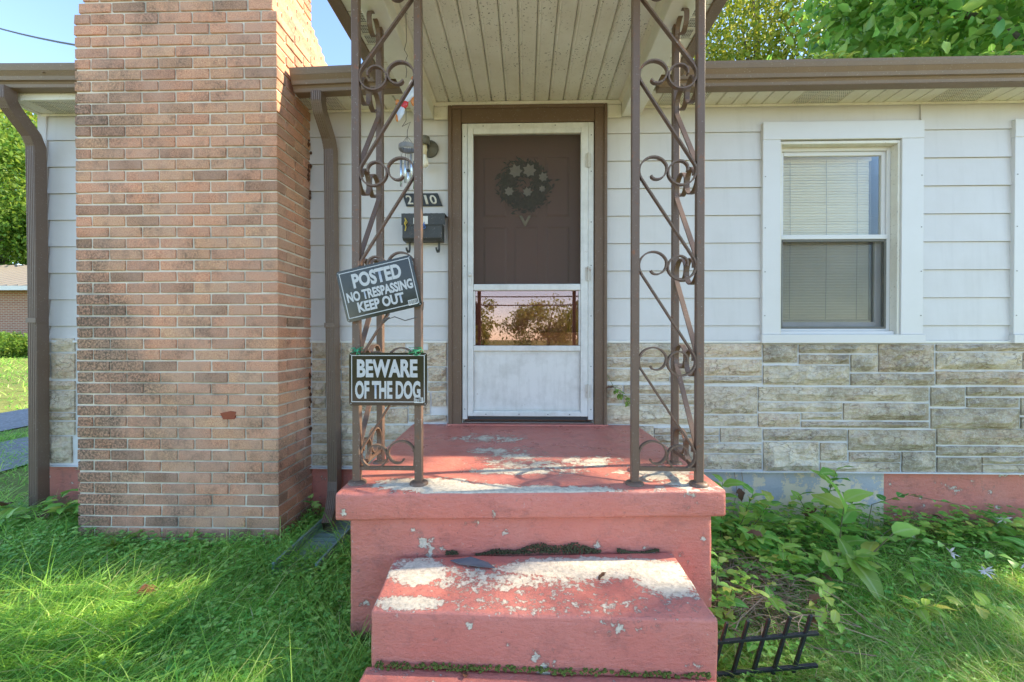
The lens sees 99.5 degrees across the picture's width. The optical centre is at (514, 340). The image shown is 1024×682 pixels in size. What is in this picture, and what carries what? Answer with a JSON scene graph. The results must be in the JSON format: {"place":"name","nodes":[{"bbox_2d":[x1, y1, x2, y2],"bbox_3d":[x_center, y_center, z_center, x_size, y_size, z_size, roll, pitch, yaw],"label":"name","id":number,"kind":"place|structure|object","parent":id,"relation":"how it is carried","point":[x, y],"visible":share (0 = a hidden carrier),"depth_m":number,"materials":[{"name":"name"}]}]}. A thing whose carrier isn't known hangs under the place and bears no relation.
{"place":"outdoors","nodes":[
{"label":"outdoors","id":0,"kind":"place"},
{"bbox_2d":[0,437,27,471],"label":"driveway","id":1,"kind":"structure","parent":0,"point":[15,447],"depth_m":4.68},
{"bbox_2d":[0,408,27,430],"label":"driveway","id":2,"kind":"structure","parent":0,"point":[13,419],"depth_m":6.47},
{"bbox_2d":[0,0,829,264],"label":"sky","id":3,"kind":"structure","parent":0,"point":[48,19],"materials":[{"name":"blue"}]},
{"bbox_2d":[0,354,1023,681],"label":"ground","id":4,"kind":"structure","parent":0,"point":[4,407],"depth_m":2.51,"materials":[{"name":"green plant"}]},
{"bbox_2d":[0,264,27,335],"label":"neighbour house","id":5,"kind":"structure","parent":4,"relation":"on","point":[13,298],"depth_m":18.61,"materials":[{"name":"brown brick"}]},
{"bbox_2d":[0,331,27,357],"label":"shrub","id":6,"kind":"object","parent":4,"relation":"on","point":[15,344],"visible":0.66,"depth_m":16.84,"materials":[{"name":"green plant"}]},
{"bbox_2d":[0,108,36,264],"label":"woodland tree","id":7,"kind":"object","parent":4,"relation":"on","point":[12,214],"visible":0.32,"depth_m":27.83,"materials":[{"name":"green plant"}]},
{"bbox_2d":[0,108,36,229],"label":"woodland tree","id":8,"kind":"object","parent":4,"relation":"on","point":[30,114],"visible":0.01,"depth_m":34.56,"materials":[{"name":"green plant"}]},
{"bbox_2d":[0,489,79,531],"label":"leafy weed","id":9,"kind":"object","parent":4,"relation":"on","point":[54,505],"visible":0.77,"depth_m":2.85,"materials":[{"name":"green plant"}]},
{"bbox_2d":[96,529,142,548],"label":"dandelion","id":10,"kind":"object","parent":4,"relation":"on","point":[119,543],"visible":0.69,"depth_m":2.60,"materials":[{"name":"green plant"}]},
{"bbox_2d":[137,584,156,595],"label":"fallen leaf","id":11,"kind":"object","parent":4,"relation":"on","point":[143,589],"visible":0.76,"depth_m":2.06,"materials":[{"name":"brown plant"}]},
{"bbox_2d":[0,503,370,681],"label":"grass","id":12,"kind":"structure","parent":4,"relation":"on","point":[259,609],"depth_m":2.07,"materials":[{"name":"green plant"}]},
{"bbox_2d":[177,531,209,547],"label":"dandelion","id":13,"kind":"object","parent":4,"relation":"on","point":[195,540],"visible":0.51,"depth_m":2.62,"materials":[{"name":"green plant"}]},
{"bbox_2d":[173,637,217,675],"bbox_3d":[-1.243,1.232,1.697,0.160,0.070,0.252,0,1,-35],"label":"dandelion","id":14,"kind":"object","parent":4,"relation":"on","point":[181,640],"visible":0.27,"depth_m":1.72,"materials":[{"name":"green plant"}]},
{"bbox_2d":[74,0,327,543],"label":"brick chimney","id":15,"kind":"object","parent":4,"relation":"on","point":[193,198],"visible":0.94,"depth_m":2.69,"materials":[{"name":"brown brick"}]},
{"bbox_2d":[272,519,350,575],"bbox_3d":[-1.175,1.234,2.700,0.254,0.090,0.738,0,0,2],"label":"splash block","id":16,"kind":"object","parent":4,"relation":"on","point":[327,535],"depth_m":2.66,"materials":[{"name":"grey concrete"}]},
{"bbox_2d":[302,494,324,518],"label":"leafy weed","id":17,"kind":"object","parent":4,"relation":"on","point":[315,504],"visible":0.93,"depth_m":2.96,"materials":[{"name":"green plant"}]},
{"bbox_2d":[290,552,347,572],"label":"dandelion","id":18,"kind":"object","parent":4,"relation":"on","point":[320,556],"visible":0.38,"depth_m":2.39,"materials":[{"name":"green plant"}]},
{"bbox_2d":[298,588,349,614],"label":"dandelion","id":19,"kind":"object","parent":4,"relation":"on","point":[329,599],"visible":0.34,"depth_m":2.07,"materials":[{"name":"green plant"}]},
{"bbox_2d":[0,55,1023,530],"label":"house","id":20,"kind":"structure","parent":4,"relation":"on","point":[914,385],"depth_m":3.00,"materials":[{"name":"white"}]},
{"bbox_2d":[0,84,49,514],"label":"downspout","id":21,"kind":"object","parent":20,"relation":"attached to","point":[37,320],"visible":0.88,"depth_m":3.02,"materials":[{"name":"brown metal"}]},
{"bbox_2d":[311,90,341,530],"bbox_3d":[-1.239,-0.193,2.900,0.142,2.840,0.287,0,0,2],"label":"downspout","id":22,"kind":"object","parent":20,"relation":"attached to","point":[331,230],"visible":0.99,"depth_m":2.97,"materials":[{"name":"brown metal"}]},
{"bbox_2d":[403,193,441,205],"bbox_3d":[-0.648,-0.991,3.041,0.283,0.089,0.012,0,0,2],"label":"house number","id":23,"kind":"object","parent":20,"relation":"attached to","point":[431,199],"visible":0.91,"depth_m":3.04,"materials":[{"name":"black metal"}]},
{"bbox_2d":[401,213,446,252],"bbox_3d":[-0.623,-0.740,2.998,0.298,0.264,0.098,0,0,2],"label":"mailbox","id":24,"kind":"object","parent":20,"relation":"attached to","point":[433,230],"visible":0.86,"depth_m":2.96,"materials":[{"name":"black metal"}]},
{"bbox_2d":[423,135,438,167],"bbox_3d":[-0.597,-1.299,2.992,0.124,0.217,0.098,0,0,2],"label":"porch light","id":25,"kind":"object","parent":20,"relation":"attached to","point":[430,148],"visible":0.76,"depth_m":2.98,"materials":[{"name":"metal"}]},
{"bbox_2d":[327,0,726,119],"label":"porch canopy","id":26,"kind":"object","parent":20,"relation":"attached to","point":[488,52],"visible":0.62,"depth_m":2.43,"materials":[{"name":"paint"}]},
{"bbox_2d":[395,27,413,189],"bbox_3d":[-0.544,-1.212,2.186,0.092,0.890,0.088,0,1,45],"label":"wind chime","id":27,"kind":"object","parent":26,"relation":"hanging from","point":[399,116],"visible":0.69,"depth_m":2.18,"materials":[{"name":"grey metal"}]},
{"bbox_2d":[462,122,593,419],"bbox_3d":[0.089,-0.483,3.016,0.912,2.062,0.078,0,0,2],"label":"storm door","id":28,"kind":"structure","parent":20,"relation":"in","point":[528,188],"depth_m":3.02,"materials":[{"name":"white metal"}]},
{"bbox_2d":[465,291,590,420],"bbox_3d":[0.093,-0.467,3.147,0.910,2.085,0.047,0,0,2],"label":"front door","id":29,"kind":"structure","parent":20,"relation":"in","point":[502,318],"depth_m":3.13,"materials":[{"name":"glass"}]},
{"bbox_2d":[605,375,629,406],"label":"vine sprig","id":30,"kind":"object","parent":20,"relation":"attached to","point":[620,395],"visible":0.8,"depth_m":2.94,"materials":[{"name":"green plant"}]},
{"bbox_2d":[733,472,744,513],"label":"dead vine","id":31,"kind":"object","parent":20,"relation":"attached to","point":[740,492],"visible":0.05,"depth_m":2.99,"materials":[{"name":"brown plant"}]},
{"bbox_2d":[783,157,871,321],"bbox_3d":[2.222,-0.724,3.106,0.631,1.173,0.026,0,0,2],"label":"window blind","id":32,"kind":"object","parent":20,"relation":"attached to","point":[825,281],"depth_m":3.10,"materials":[{"name":"beige plastic"}]},
{"bbox_2d":[809,51,859,58],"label":"gutter weed","id":33,"kind":"object","parent":20,"relation":"on","point":[837,54],"visible":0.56,"depth_m":2.71,"materials":[{"name":"green plant"}]},
{"bbox_2d":[760,120,925,342],"bbox_3d":[2.237,-0.741,3.028,1.090,1.510,0.174,0,0,2],"label":"window","id":34,"kind":"structure","parent":20,"relation":"in","point":[897,287],"depth_m":2.96,"materials":[{"name":"white metal"}]},
{"bbox_2d":[982,44,1023,55],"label":"gutter weed","id":35,"kind":"object","parent":20,"relation":"on","point":[991,47],"visible":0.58,"depth_m":2.68,"materials":[{"name":"green plant"}]},
{"bbox_2d":[1009,119,1023,342],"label":"window","id":36,"kind":"structure","parent":20,"relation":"in","point":[1016,301],"depth_m":2.92,"materials":[{"name":"white metal"}]},
{"bbox_2d":[336,424,725,681],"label":"porch","id":37,"kind":"object","parent":4,"relation":"on","point":[550,524],"visible":0.98,"depth_m":1.75,"materials":[{"name":"red paint"}]},
{"bbox_2d":[347,0,427,486],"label":"iron post","id":38,"kind":"object","parent":37,"relation":"on","point":[360,441],"visible":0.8,"depth_m":1.84,"materials":[{"name":"brown metal"}]},
{"bbox_2d":[350,347,363,354],"bbox_3d":[-0.667,0.042,1.838,0.059,0.036,0.068,0,0,2],"label":"wire tie","id":39,"kind":"object","parent":38,"relation":"attached to","point":[355,350],"visible":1,"depth_m":1.82,"materials":[{"name":"green plastic"}]},
{"bbox_2d":[336,255,421,321],"bbox_3d":[-0.569,-0.218,1.815,0.325,0.218,0.004,-13,0,2],"label":"warning sign","id":40,"kind":"object","parent":38,"relation":"attached to","point":[379,288],"visible":1,"depth_m":1.81,"materials":[{"name":"black"}]},
{"bbox_2d":[349,353,426,405],"bbox_3d":[-0.531,0.160,1.817,0.330,0.222,0.004,0,0,2],"label":"warning sign","id":41,"kind":"object","parent":38,"relation":"attached to","point":[387,379],"visible":1,"depth_m":1.82,"materials":[{"name":"black"}]},
{"bbox_2d":[383,302,423,322],"bbox_3d":[-0.468,-0.120,1.826,0.172,0.091,0.022,0,0,-4],"label":"sign wire","id":42,"kind":"object","parent":38,"relation":"attached to","point":[386,319],"visible":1,"depth_m":1.83,"materials":[{"name":"grey"}]},
{"bbox_2d":[408,347,422,355],"bbox_3d":[-0.414,0.044,1.831,0.061,0.036,0.068,0,0,2],"label":"wire tie","id":43,"kind":"object","parent":38,"relation":"attached to","point":[416,350],"visible":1,"depth_m":1.81,"materials":[{"name":"green plastic"}]},
{"bbox_2d":[450,557,494,567],"bbox_3d":[-0.164,0.867,1.700,0.186,0.016,0.045,0,0,17],"label":"slate shard","id":44,"kind":"object","parent":37,"relation":"on","point":[471,561],"visible":1,"depth_m":1.70,"materials":[{"name":"grey stone"}]},
{"bbox_2d":[625,0,708,487],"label":"iron post","id":45,"kind":"object","parent":37,"relation":"on","point":[696,260],"visible":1,"depth_m":1.83,"materials":[{"name":"brown metal"}]},
{"bbox_2d":[711,551,772,651],"bbox_3d":[0.968,1.155,1.900,0.195,0.286,0.435,0,0,2],"label":"leafy weed","id":46,"kind":"object","parent":4,"relation":"on","point":[731,594],"visible":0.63,"depth_m":1.88,"materials":[{"name":"green plant"}]},
{"bbox_2d":[711,474,783,553],"bbox_3d":[1.362,1.068,2.625,0.505,0.454,0.603,0,1,36],"label":"leafy weed","id":47,"kind":"object","parent":4,"relation":"on","point":[760,539],"visible":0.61,"depth_m":2.62,"materials":[{"name":"green plant"}]},
{"bbox_2d":[717,614,818,678],"bbox_3d":[0.881,1.133,1.598,0.486,0.235,0.015,-4,10,-2],"label":"border fence","id":48,"kind":"object","parent":4,"relation":"on","point":[764,637],"visible":0.68,"depth_m":1.59,"materials":[{"name":"black metal"}]},
{"bbox_2d":[740,499,821,537],"bbox_3d":[1.669,1.129,2.703,0.410,0.316,0.380,0,1,-29],"label":"leafy weed","id":49,"kind":"object","parent":4,"relation":"on","point":[775,519],"visible":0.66,"depth_m":2.67,"materials":[{"name":"green plant"}]},
{"bbox_2d":[693,0,871,60],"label":"yellowing tree","id":50,"kind":"object","parent":4,"relation":"on","point":[751,9],"visible":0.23,"depth_m":13.59,"materials":[{"name":"green plant"}]},
{"bbox_2d":[711,537,887,676],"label":"dead stems","id":51,"kind":"object","parent":4,"relation":"on","point":[753,602],"visible":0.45,"depth_m":1.97,"materials":[{"name":"brown plant"}]},
{"bbox_2d":[755,586,849,636],"bbox_3d":[1.226,1.202,1.875,0.317,0.197,0.278,0,0,11],"label":"leafy weed","id":52,"kind":"object","parent":4,"relation":"on","point":[820,621],"visible":0.88,"depth_m":1.88,"materials":[{"name":"green plant"}]},
{"bbox_2d":[775,519,850,596],"bbox_3d":[1.511,1.151,2.225,0.394,0.296,0.458,0,1,-26],"label":"leafy weed","id":53,"kind":"object","parent":4,"relation":"on","point":[826,564],"visible":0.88,"depth_m":2.21,"materials":[{"name":"green plant"}]},
{"bbox_2d":[789,465,877,540],"bbox_3d":[2.012,1.053,2.763,0.578,0.484,0.334,0,0,-25],"label":"sapling","id":54,"kind":"object","parent":4,"relation":"on","point":[823,472],"visible":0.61,"depth_m":2.79,"materials":[{"name":"green plant"}]},
{"bbox_2d":[808,476,919,609],"bbox_3d":[1.838,1.029,2.395,0.582,0.540,0.490,0,1,-31],"label":"broadleaf weed","id":55,"kind":"object","parent":4,"relation":"on","point":[863,568],"visible":0.89,"depth_m":2.32,"materials":[{"name":"green plant"}]},
{"bbox_2d":[708,500,1023,637],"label":"ground cover","id":56,"kind":"object","parent":4,"relation":"on","point":[763,555],"visible":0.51,"depth_m":2.61,"materials":[{"name":"green plant"}]},
{"bbox_2d":[712,515,1023,681],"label":"clover","id":57,"kind":"object","parent":4,"relation":"on","point":[848,645],"visible":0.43,"depth_m":1.96,"materials":[{"name":"green plant"}]},
{"bbox_2d":[780,0,978,57],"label":"yellowing tree","id":58,"kind":"object","parent":4,"relation":"on","point":[839,18],"depth_m":15.11,"materials":[{"name":"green plant"}]},
{"bbox_2d":[766,0,1023,59],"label":"broadleaf tree","id":59,"kind":"object","parent":4,"relation":"on","point":[916,28],"visible":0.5,"depth_m":5.50,"materials":[{"name":"green plant"}]},
{"bbox_2d":[865,492,1023,578],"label":"honeysuckle","id":60,"kind":"object","parent":4,"relation":"on","point":[988,554],"visible":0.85,"depth_m":2.46,"materials":[{"name":"green plant"}]},
{"bbox_2d":[893,557,1017,626],"bbox_3d":[2.022,1.232,2.101,0.482,0.161,0.463,0,0,2],"label":"leafy weed","id":61,"kind":"object","parent":4,"relation":"on","point":[912,578],"visible":0.93,"depth_m":2.02,"materials":[{"name":"green plant"}]},
{"bbox_2d":[911,510,1023,552],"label":"leafy weed","id":62,"kind":"object","parent":4,"relation":"on","point":[1012,537],"visible":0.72,"depth_m":2.73,"materials":[{"name":"green plant"}]},
{"bbox_3d":[-15.510,-4.089,11.229,2.200,11.400,0.307,0,0,2],"label":"utility pole","id":63,"kind":"object","parent":4,"relation":"on","visible":0},
{"bbox_2d":[0,28,74,45],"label":"overhead wire","id":64,"kind":"object","parent":63,"relation":"attached to","point":[72,44],"visible":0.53,"depth_m":6.31,"materials":[{"name":"grey"}]}
]}

